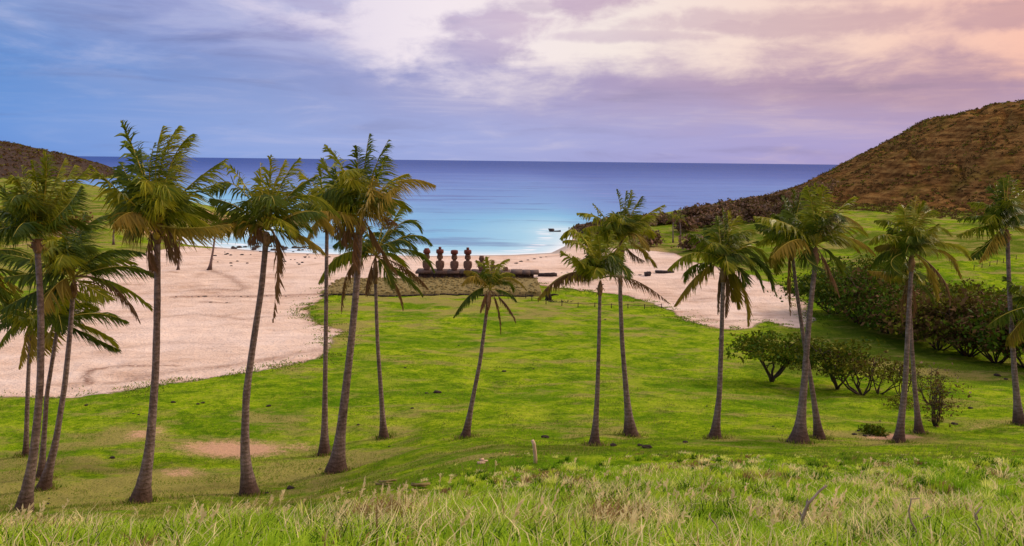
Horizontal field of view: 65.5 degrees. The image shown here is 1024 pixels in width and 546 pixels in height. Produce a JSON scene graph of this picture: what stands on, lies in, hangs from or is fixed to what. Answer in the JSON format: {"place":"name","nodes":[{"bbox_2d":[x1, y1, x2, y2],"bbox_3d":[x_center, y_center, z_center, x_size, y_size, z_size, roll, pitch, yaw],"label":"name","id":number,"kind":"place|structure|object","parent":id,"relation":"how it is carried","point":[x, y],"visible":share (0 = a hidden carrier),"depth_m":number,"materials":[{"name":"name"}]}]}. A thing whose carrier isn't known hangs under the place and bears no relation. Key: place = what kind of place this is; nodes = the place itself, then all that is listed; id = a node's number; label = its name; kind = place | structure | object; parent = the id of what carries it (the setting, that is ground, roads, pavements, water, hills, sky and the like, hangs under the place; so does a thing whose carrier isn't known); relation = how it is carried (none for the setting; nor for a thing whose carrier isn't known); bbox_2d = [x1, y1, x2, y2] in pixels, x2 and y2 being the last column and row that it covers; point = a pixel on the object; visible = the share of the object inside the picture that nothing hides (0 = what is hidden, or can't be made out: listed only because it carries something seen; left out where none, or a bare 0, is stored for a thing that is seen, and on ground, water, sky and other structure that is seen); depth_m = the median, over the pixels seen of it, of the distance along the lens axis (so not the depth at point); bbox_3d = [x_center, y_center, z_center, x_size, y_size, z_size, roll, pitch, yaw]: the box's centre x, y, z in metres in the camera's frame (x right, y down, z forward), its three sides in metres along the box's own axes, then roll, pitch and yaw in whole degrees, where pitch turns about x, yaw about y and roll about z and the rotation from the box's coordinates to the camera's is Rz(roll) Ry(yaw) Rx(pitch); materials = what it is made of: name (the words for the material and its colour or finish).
{"place":"outdoors","nodes":[
{"label":"outdoors","id":0,"kind":"place"},
{"bbox_2d":[0,141,116,178],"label":"hill","id":1,"kind":"structure","parent":0,"point":[12,169],"depth_m":864.21,"materials":[{"name":"plant"}]},
{"bbox_2d":[0,235,815,397],"bbox_3d":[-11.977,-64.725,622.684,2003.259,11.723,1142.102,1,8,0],"label":"beach","id":2,"kind":"structure","parent":0,"point":[202,337],"depth_m":117.57,"materials":[{"name":"sand"}]},
{"bbox_2d":[206,206,230,269],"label":"coconut palm","id":3,"kind":"object","parent":2,"relation":"on","point":[211,258],"visible":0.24,"depth_m":165.59,"materials":[{"name":"green plant"}]},
{"bbox_2d":[538,272,556,276],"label":"stone slab","id":4,"kind":"structure","parent":2,"relation":"on","point":[548,274],"depth_m":161.55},
{"bbox_2d":[655,270,673,272],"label":"stone slab","id":5,"kind":"structure","parent":2,"relation":"on","point":[661,271],"depth_m":167.80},
{"bbox_2d":[63,156,837,255],"bbox_3d":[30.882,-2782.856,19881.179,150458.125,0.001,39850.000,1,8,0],"label":"sea","id":6,"kind":"structure","parent":0,"point":[498,207],"depth_m":688.78,"materials":[{"name":"blue liquid"}]},
{"bbox_2d":[548,228,560,231],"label":"sea rock","id":7,"kind":"object","parent":6,"relation":"in","point":[551,229],"visible":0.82,"depth_m":283.98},
{"bbox_2d":[0,175,1023,542],"bbox_3d":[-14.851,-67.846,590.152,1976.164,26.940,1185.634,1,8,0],"label":"meadow","id":8,"kind":"structure","parent":0,"point":[548,333],"depth_m":59.61,"materials":[{"name":"plant"}]},
{"bbox_2d":[0,228,34,315],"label":"coconut palm","id":9,"kind":"object","parent":8,"relation":"on","point":[5,295],"visible":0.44,"depth_m":41.25,"materials":[{"name":"green plant"}]},
{"bbox_2d":[0,219,42,234],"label":"bush","id":10,"kind":"object","parent":8,"relation":"on","point":[4,225],"visible":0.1,"depth_m":214.81,"materials":[{"name":"green plant"}]},
{"bbox_2d":[0,293,51,456],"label":"coconut palm","id":11,"kind":"object","parent":8,"relation":"on","point":[31,347],"visible":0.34,"depth_m":42.25,"materials":[{"name":"green plant"}]},
{"bbox_2d":[0,151,92,512],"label":"coconut palm","id":12,"kind":"object","parent":8,"relation":"on","point":[33,212],"visible":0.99,"depth_m":28.41,"materials":[{"name":"green plant"}]},
{"bbox_2d":[7,291,129,477],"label":"coconut palm","id":13,"kind":"object","parent":8,"relation":"on","point":[59,326],"visible":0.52,"depth_m":37.22,"materials":[{"name":"green plant"}]},
{"bbox_2d":[0,212,153,490],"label":"coconut palm","id":14,"kind":"object","parent":8,"relation":"on","point":[70,255],"visible":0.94,"depth_m":34.48,"materials":[{"name":"green plant"}]},
{"bbox_2d":[63,210,97,232],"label":"bush","id":15,"kind":"object","parent":8,"relation":"on","point":[80,218],"visible":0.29,"depth_m":226.99,"materials":[{"name":"green plant"}]},
{"bbox_2d":[101,208,114,244],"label":"coconut palm","id":16,"kind":"object","parent":8,"relation":"on","point":[113,241],"visible":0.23,"depth_m":219.24,"materials":[{"name":"green plant"}]},
{"bbox_2d":[88,120,232,503],"bbox_3d":[-13.706,1.889,32.026,6.545,15.823,4.921,1,8,0],"label":"coconut palm","id":17,"kind":"object","parent":8,"relation":"on","point":[139,212],"visible":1,"depth_m":31.04,"materials":[{"name":"green plant"}]},
{"bbox_2d":[188,155,341,496],"bbox_3d":[-10.562,2.487,35.045,6.752,15.291,3.814,4,9,21],"label":"coconut palm","id":18,"kind":"object","parent":8,"relation":"on","point":[262,209],"visible":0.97,"depth_m":33.88,"materials":[{"name":"green plant"}]},
{"bbox_2d":[290,166,356,455],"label":"coconut palm","id":19,"kind":"object","parent":8,"relation":"on","point":[324,446],"visible":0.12,"depth_m":43.55,"materials":[{"name":"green plant"}]},
{"bbox_2d":[297,133,435,473],"bbox_3d":[-6.761,1.819,38.377,5.654,16.835,6.070,-4,9,-30],"label":"coconut palm","id":20,"kind":"object","parent":8,"relation":"on","point":[359,194],"visible":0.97,"depth_m":37.70,"materials":[{"name":"green plant"}]},
{"bbox_2d":[318,210,435,439],"bbox_3d":[-7.782,3.027,47.014,6.856,13.976,3.855,1,8,0],"label":"coconut palm","id":21,"kind":"object","parent":8,"relation":"on","point":[368,249],"visible":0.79,"depth_m":46.02,"materials":[{"name":"green plant"}]},
{"bbox_2d":[375,479,396,485],"bbox_3d":[-4.451,7.408,28.086,0.739,0.154,0.493,1,8,0],"label":"broken wood","id":22,"kind":"object","parent":8,"relation":"on","point":[384,482],"visible":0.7,"depth_m":28.09,"materials":[{"name":"wood"}]},
{"bbox_2d":[406,482,429,490],"bbox_3d":[-2.967,6.759,25.185,0.755,0.163,0.498,1,8,0],"label":"broken wood","id":23,"kind":"object","parent":8,"relation":"on","point":[420,484],"visible":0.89,"depth_m":25.23,"materials":[{"name":"wood"}]},
{"bbox_2d":[320,293,532,296],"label":"kerb","id":24,"kind":"structure","parent":8,"relation":"on","point":[424,295],"depth_m":135.31,"materials":[{"name":"stone"}]},
{"bbox_2d":[322,276,541,295],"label":"stone ramp","id":25,"kind":"structure","parent":8,"relation":"on","point":[446,285],"depth_m":138.86,"materials":[{"name":"stone"}]},
{"bbox_2d":[415,268,538,277],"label":"statue platform","id":26,"kind":"structure","parent":8,"relation":"on","point":[460,273],"depth_m":146.83,"materials":[{"name":"stone"}]},
{"bbox_2d":[422,248,430,269],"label":"stone statue","id":27,"kind":"object","parent":26,"relation":"on","point":[426,252],"visible":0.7,"depth_m":147.78,"materials":[{"name":"stone"}]},
{"bbox_2d":[435,247,443,269],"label":"stone statue","id":28,"kind":"object","parent":26,"relation":"on","point":[439,264],"visible":1,"depth_m":147.80,"materials":[{"name":"stone"}]},
{"bbox_2d":[450,250,458,270],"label":"stone statue","id":29,"kind":"object","parent":26,"relation":"on","point":[454,264],"visible":1,"depth_m":147.81,"materials":[{"name":"stone"}]},
{"bbox_2d":[463,247,471,270],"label":"stone statue","id":30,"kind":"object","parent":26,"relation":"on","point":[467,264],"visible":1,"depth_m":147.81,"materials":[{"name":"stone"}]},
{"bbox_2d":[478,255,485,270],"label":"stone statue","id":31,"kind":"object","parent":26,"relation":"on","point":[481,258],"visible":0.73,"depth_m":147.90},
{"bbox_2d":[477,458,487,463],"bbox_3d":[-1.117,7.102,30.028,0.438,0.156,0.270,-1,8,-12],"label":"rock","id":32,"kind":"object","parent":8,"relation":"on","point":[482,460],"visible":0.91,"depth_m":30.01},
{"bbox_2d":[453,256,526,438],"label":"coconut palm","id":33,"kind":"object","parent":8,"relation":"on","point":[478,278],"visible":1,"depth_m":42.11,"materials":[{"name":"green plant"}]},
{"bbox_2d":[0,449,1023,545],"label":"tall grass","id":34,"kind":"structure","parent":8,"relation":"on","point":[867,505],"depth_m":15.76,"materials":[{"name":"plant"}]},
{"bbox_2d":[531,439,536,462],"bbox_3d":[0.829,6.747,29.702,0.265,1.104,0.148,1,8,0],"label":"stake","id":35,"kind":"object","parent":8,"relation":"on","point":[534,451],"visible":0.77,"depth_m":29.64,"materials":[{"name":"brown wood"}]},
{"bbox_2d":[545,290,558,300],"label":"tree stump","id":36,"kind":"object","parent":8,"relation":"on","point":[549,296],"visible":0.49,"depth_m":132.03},
{"bbox_2d":[569,222,587,231],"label":"bare shrub","id":37,"kind":"object","parent":8,"relation":"on","point":[577,226],"visible":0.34,"depth_m":271.29,"materials":[{"name":"brown plant"}]},
{"bbox_2d":[578,221,591,228],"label":"bare shrub","id":38,"kind":"object","parent":8,"relation":"on","point":[588,224],"visible":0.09,"depth_m":270.06,"materials":[{"name":"brown plant"}]},
{"bbox_2d":[523,294,661,308],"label":"rope fence","id":39,"kind":"object","parent":8,"relation":"on","point":[611,304],"visible":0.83,"depth_m":125.25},
{"bbox_2d":[590,217,607,225],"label":"bare shrub","id":40,"kind":"object","parent":8,"relation":"on","point":[595,224],"visible":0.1,"depth_m":264.70,"materials":[{"name":"brown plant"}]},
{"bbox_2d":[537,227,668,445],"bbox_3d":[4.430,3.253,38.489,6.482,11.027,3.329,1,8,0],"label":"coconut palm","id":41,"kind":"object","parent":8,"relation":"on","point":[595,263],"visible":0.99,"depth_m":37.97,"materials":[{"name":"green plant"}]},
{"bbox_2d":[577,189,666,436],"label":"coconut palm","id":42,"kind":"object","parent":8,"relation":"on","point":[619,225],"visible":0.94,"depth_m":42.90,"materials":[{"name":"green plant"}]},
{"bbox_2d":[633,230,665,245],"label":"bare shrub","id":43,"kind":"object","parent":8,"relation":"on","point":[656,241],"visible":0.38,"depth_m":223.92,"materials":[{"name":"brown plant"}]},
{"bbox_2d":[643,213,666,224],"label":"bare shrub","id":44,"kind":"object","parent":8,"relation":"on","point":[659,216],"visible":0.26,"depth_m":273.21,"materials":[{"name":"brown plant"}]},
{"bbox_2d":[649,215,674,224],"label":"bare shrub","id":45,"kind":"object","parent":8,"relation":"on","point":[662,221],"visible":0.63,"depth_m":272.22,"materials":[{"name":"brown plant"}]},
{"bbox_2d":[658,211,682,221],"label":"bare shrub","id":46,"kind":"object","parent":8,"relation":"on","point":[660,213],"visible":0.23,"depth_m":277.48,"materials":[{"name":"brown plant"}]},
{"bbox_2d":[665,213,680,242],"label":"coconut palm","id":47,"kind":"object","parent":8,"relation":"on","point":[671,215],"visible":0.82,"depth_m":237.43,"materials":[{"name":"green plant"}]},
{"bbox_2d":[672,214,687,233],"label":"coconut palm","id":48,"kind":"object","parent":8,"relation":"on","point":[678,217],"visible":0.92,"depth_m":233.84,"materials":[{"name":"green plant"}]},
{"bbox_2d":[672,217,698,230],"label":"bare shrub","id":49,"kind":"object","parent":8,"relation":"on","point":[690,225],"visible":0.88,"depth_m":248.48,"materials":[{"name":"brown plant"}]},
{"bbox_2d":[673,206,702,218],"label":"bare shrub","id":50,"kind":"object","parent":8,"relation":"on","point":[687,212],"visible":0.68,"depth_m":274.93,"materials":[{"name":"brown plant"}]},
{"bbox_2d":[671,234,705,250],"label":"bare shrub","id":51,"kind":"object","parent":8,"relation":"on","point":[686,245],"visible":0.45,"depth_m":210.02,"materials":[{"name":"brown plant"}]},
{"bbox_2d":[684,203,712,216],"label":"bare shrub","id":52,"kind":"object","parent":8,"relation":"on","point":[699,209],"visible":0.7,"depth_m":274.74,"materials":[{"name":"brown plant"}]},
{"bbox_2d":[688,214,712,227],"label":"bare shrub","id":53,"kind":"object","parent":8,"relation":"on","point":[702,219],"visible":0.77,"depth_m":258.10,"materials":[{"name":"brown plant"}]},
{"bbox_2d":[698,202,718,212],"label":"bare shrub","id":54,"kind":"object","parent":8,"relation":"on","point":[713,209],"visible":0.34,"depth_m":281.01,"materials":[{"name":"brown plant"}]},
{"bbox_2d":[703,213,723,225],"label":"bare shrub","id":55,"kind":"object","parent":8,"relation":"on","point":[710,215],"visible":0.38,"depth_m":259.28,"materials":[{"name":"brown plant"}]},
{"bbox_2d":[709,515,721,538],"bbox_3d":[3.300,4.179,12.824,0.271,0.589,0.056,1,8,0],"label":"dead branch","id":56,"kind":"object","parent":8,"relation":"on","point":[715,525],"visible":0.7,"depth_m":12.80,"materials":[{"name":"brown wood"}]},
{"bbox_2d":[704,202,732,209],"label":"bare shrub","id":57,"kind":"object","parent":8,"relation":"on","point":[720,204],"visible":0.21,"depth_m":286.71,"materials":[{"name":"brown plant"}]},
{"bbox_2d":[668,207,777,438],"bbox_3d":[10.965,2.814,41.548,4.438,12.437,4.417,8,11,44],"label":"coconut palm","id":58,"kind":"object","parent":8,"relation":"on","point":[726,255],"visible":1,"depth_m":41.15,"materials":[{"name":"green plant"}]},
{"bbox_2d":[710,207,743,225],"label":"bare shrub","id":59,"kind":"object","parent":8,"relation":"on","point":[720,213],"visible":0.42,"depth_m":253.28,"materials":[{"name":"brown plant"}]},
{"bbox_2d":[717,198,740,209],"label":"bare shrub","id":60,"kind":"object","parent":8,"relation":"on","point":[728,203],"visible":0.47,"depth_m":299.80,"materials":[{"name":"brown plant"}]},
{"bbox_2d":[726,204,750,221],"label":"bare shrub","id":61,"kind":"object","parent":8,"relation":"on","point":[738,211],"visible":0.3,"depth_m":262.71,"materials":[{"name":"brown plant"}]},
{"bbox_2d":[729,197,765,209],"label":"bare shrub","id":62,"kind":"object","parent":8,"relation":"on","point":[740,200],"visible":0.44,"depth_m":302.24,"materials":[{"name":"brown plant"}]},
{"bbox_2d":[740,197,766,208],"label":"bare shrub","id":63,"kind":"object","parent":8,"relation":"on","point":[749,200],"visible":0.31,"depth_m":300.49,"materials":[{"name":"brown plant"}]},
{"bbox_2d":[739,203,772,221],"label":"bare shrub","id":64,"kind":"object","parent":8,"relation":"on","point":[751,212],"visible":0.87,"depth_m":256.57,"materials":[{"name":"brown plant"}]},
{"bbox_2d":[750,195,777,202],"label":"bare shrub","id":65,"kind":"object","parent":8,"relation":"on","point":[760,196],"visible":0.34,"depth_m":313.20,"materials":[{"name":"brown plant"}]},
{"bbox_2d":[750,199,780,216],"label":"bare shrub","id":66,"kind":"object","parent":8,"relation":"on","point":[764,205],"visible":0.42,"depth_m":282.86,"materials":[{"name":"brown plant"}]},
{"bbox_2d":[762,191,785,206],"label":"bare shrub","id":67,"kind":"object","parent":8,"relation":"on","point":[772,197],"visible":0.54,"depth_m":312.95,"materials":[{"name":"brown plant"}]},
{"bbox_2d":[718,329,838,381],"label":"tree","id":68,"kind":"object","parent":8,"relation":"on","point":[758,345],"visible":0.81,"depth_m":68.44,"materials":[{"name":"green plant"}]},
{"bbox_2d":[770,190,792,200],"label":"bare shrub","id":69,"kind":"object","parent":8,"relation":"on","point":[787,195],"visible":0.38,"depth_m":313.98,"materials":[{"name":"brown plant"}]},
{"bbox_2d":[767,199,796,214],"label":"bare shrub","id":70,"kind":"object","parent":8,"relation":"on","point":[778,205],"visible":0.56,"depth_m":276.71,"materials":[{"name":"brown plant"}]},
{"bbox_2d":[754,189,826,439],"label":"coconut palm","id":71,"kind":"object","parent":8,"relation":"on","point":[818,431],"visible":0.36,"depth_m":42.28,"materials":[{"name":"green plant"}]},
{"bbox_2d":[767,260,855,313],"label":"thicket shrub","id":72,"kind":"object","parent":8,"relation":"on","point":[804,290],"visible":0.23,"depth_m":120.72,"materials":[{"name":"green plant"}]},
{"bbox_2d":[798,485,826,533],"bbox_3d":[4.872,3.928,13.111,0.460,1.063,0.370,1,8,0],"label":"dead branch","id":73,"kind":"object","parent":8,"relation":"on","point":[804,513],"visible":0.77,"depth_m":12.94,"materials":[{"name":"brown wood"}]},
{"bbox_2d":[753,182,875,443],"bbox_3d":[15.173,2.175,40.703,6.487,13.604,4.124,1,8,0],"label":"coconut palm","id":74,"kind":"object","parent":8,"relation":"on","point":[815,221],"visible":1,"depth_m":39.67,"materials":[{"name":"green plant"}]},
{"bbox_2d":[775,333,885,389],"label":"tree","id":75,"kind":"object","parent":8,"relation":"on","point":[817,351],"visible":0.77,"depth_m":65.49,"materials":[{"name":"green plant"}]},
{"bbox_2d":[812,347,894,395],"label":"tree","id":76,"kind":"object","parent":8,"relation":"on","point":[854,365],"visible":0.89,"depth_m":63.69,"materials":[{"name":"green plant"}]},
{"bbox_2d":[802,255,916,323],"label":"thicket shrub","id":77,"kind":"object","parent":8,"relation":"on","point":[822,293],"visible":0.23,"depth_m":112.28,"materials":[{"name":"green plant"}]},
{"bbox_2d":[816,253,927,282],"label":"thicket shrub","id":78,"kind":"object","parent":8,"relation":"on","point":[869,259],"visible":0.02,"depth_m":121.61,"materials":[{"name":"green plant"}]},
{"bbox_2d":[858,423,890,437],"bbox_3d":[20.938,9.068,45.940,1.764,0.689,1.923,1,8,0],"label":"shrub","id":79,"kind":"object","parent":8,"relation":"on","point":[878,430],"visible":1,"depth_m":45.79,"materials":[{"name":"green plant"}]},
{"bbox_2d":[821,260,952,333],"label":"thicket shrub","id":80,"kind":"object","parent":8,"relation":"on","point":[863,293],"visible":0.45,"depth_m":103.14,"materials":[{"name":"green plant"}]},
{"bbox_2d":[859,353,924,393],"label":"tree","id":81,"kind":"object","parent":8,"relation":"on","point":[891,371],"visible":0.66,"depth_m":64.11,"materials":[{"name":"green plant"}]},
{"bbox_2d":[850,283,943,340],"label":"thicket shrub","id":82,"kind":"object","parent":8,"relation":"on","point":[878,308],"visible":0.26,"depth_m":96.67,"materials":[{"name":"green plant"}]},
{"bbox_2d":[881,391,923,408],"bbox_3d":[28.203,9.256,57.544,2.898,1.186,3.043,5,9,29],"label":"shrub","id":83,"kind":"object","parent":8,"relation":"on","point":[896,401],"visible":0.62,"depth_m":57.44,"materials":[{"name":"green plant"}]},
{"bbox_2d":[879,356,929,395],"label":"tree","id":84,"kind":"object","parent":8,"relation":"on","point":[902,378],"visible":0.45,"depth_m":64.02,"materials":[{"name":"green plant"}]},
{"bbox_2d":[868,256,941,433],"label":"coconut palm","id":85,"kind":"object","parent":8,"relation":"on","point":[919,278],"visible":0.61,"depth_m":45.04,"materials":[{"name":"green plant"}]},
{"bbox_2d":[908,498,919,535],"bbox_3d":[6.190,3.829,12.159,0.343,0.842,0.046,0,8,-2],"label":"dead branch","id":86,"kind":"object","parent":8,"relation":"on","point":[912,524],"visible":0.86,"depth_m":12.13,"materials":[{"name":"brown wood"}]},
{"bbox_2d":[868,195,971,442],"bbox_3d":[20.546,2.594,41.406,4.951,13.212,3.392,-3,9,-26],"label":"coconut palm","id":87,"kind":"object","parent":8,"relation":"on","point":[912,239],"visible":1,"depth_m":40.73,"materials":[{"name":"green plant"}]},
{"bbox_2d":[891,352,970,403],"bbox_3d":[31.369,8.008,59.478,4.345,4.098,4.495,1,8,0],"label":"shrub","id":88,"kind":"object","parent":8,"relation":"on","point":[930,381],"visible":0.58,"depth_m":59.40,"materials":[{"name":"green plant"}]},
{"bbox_2d":[868,287,999,350],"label":"thicket shrub","id":89,"kind":"object","parent":8,"relation":"on","point":[900,327],"visible":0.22,"depth_m":89.47,"materials":[{"name":"green plant"}]},
{"bbox_2d":[909,371,971,426],"bbox_3d":[26.266,7.799,49.139,3.185,3.754,4.216,1,8,0],"label":"shrub","id":90,"kind":"object","parent":8,"relation":"on","point":[935,416],"visible":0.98,"depth_m":48.97,"materials":[{"name":"green plant"}]},
{"bbox_2d":[914,269,998,295],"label":"thicket shrub","id":91,"kind":"object","parent":8,"relation":"on","point":[964,282],"visible":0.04,"depth_m":108.03,"materials":[{"name":"green plant"}]},
{"bbox_2d":[897,286,1018,356],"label":"thicket shrub","id":92,"kind":"object","parent":8,"relation":"on","point":[930,319],"visible":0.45,"depth_m":85.58,"materials":[{"name":"green plant"}]},
{"bbox_2d":[926,282,1023,301],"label":"thicket shrub","id":93,"kind":"object","parent":8,"relation":"on","point":[973,288],"visible":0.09,"depth_m":102.34,"materials":[{"name":"green plant"}]},
{"bbox_2d":[974,506,982,541],"bbox_3d":[6.793,3.733,11.640,0.197,0.748,0.206,1,8,0],"label":"dead branch","id":94,"kind":"object","parent":8,"relation":"on","point":[977,518],"visible":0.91,"depth_m":11.54,"materials":[{"name":"brown wood"}]},
{"bbox_2d":[939,304,1023,362],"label":"thicket shrub","id":95,"kind":"object","parent":8,"relation":"on","point":[961,319],"visible":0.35,"depth_m":82.59,"materials":[{"name":"green plant"}]},
{"bbox_2d":[947,291,1023,367],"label":"thicket shrub","id":96,"kind":"object","parent":8,"relation":"on","point":[989,316],"visible":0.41,"depth_m":78.81,"materials":[{"name":"green plant"}]},
{"bbox_2d":[956,175,1023,425],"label":"coconut palm","id":97,"kind":"object","parent":8,"relation":"on","point":[1002,213],"visible":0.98,"depth_m":47.43,"materials":[{"name":"green plant"}]},
{"bbox_2d":[978,287,1023,304],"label":"thicket shrub","id":98,"kind":"object","parent":8,"relation":"on","point":[998,294],"visible":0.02,"depth_m":98.78,"materials":[{"name":"green plant"}]},
{"bbox_2d":[986,276,1023,348],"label":"coconut palm","id":99,"kind":"object","parent":8,"relation":"on","point":[1017,332],"visible":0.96,"depth_m":47.82,"materials":[{"name":"green plant"}]},
{"bbox_2d":[0,0,1023,164],"label":"sky","id":100,"kind":"structure","parent":0,"point":[828,82],"materials":[{"name":"blue"}]},
{"bbox_2d":[644,271,650,275],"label":"stone slab","id":101,"kind":"structure","parent":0,"point":[647,273],"depth_m":162.49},
{"bbox_2d":[729,101,1023,214],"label":"hill","id":102,"kind":"structure","parent":0,"point":[996,161],"depth_m":351.75,"materials":[{"name":"soil"}]},
{"bbox_2d":[0,99,1023,219],"bbox_3d":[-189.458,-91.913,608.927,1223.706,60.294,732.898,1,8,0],"label":"hill scrub","id":103,"kind":"object","parent":102,"relation":"on","point":[884,208],"visible":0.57,"depth_m":358.39,"materials":[{"name":"brown plant"}]},
{"bbox_2d":[795,184,822,195],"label":"bare shrub","id":104,"kind":"object","parent":102,"relation":"on","point":[801,188],"visible":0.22,"depth_m":370.32,"materials":[{"name":"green plant"}]},
{"bbox_2d":[801,177,840,195],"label":"bare shrub","id":105,"kind":"object","parent":102,"relation":"on","point":[833,183],"visible":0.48,"depth_m":368.86,"materials":[{"name":"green plant"}]}
]}

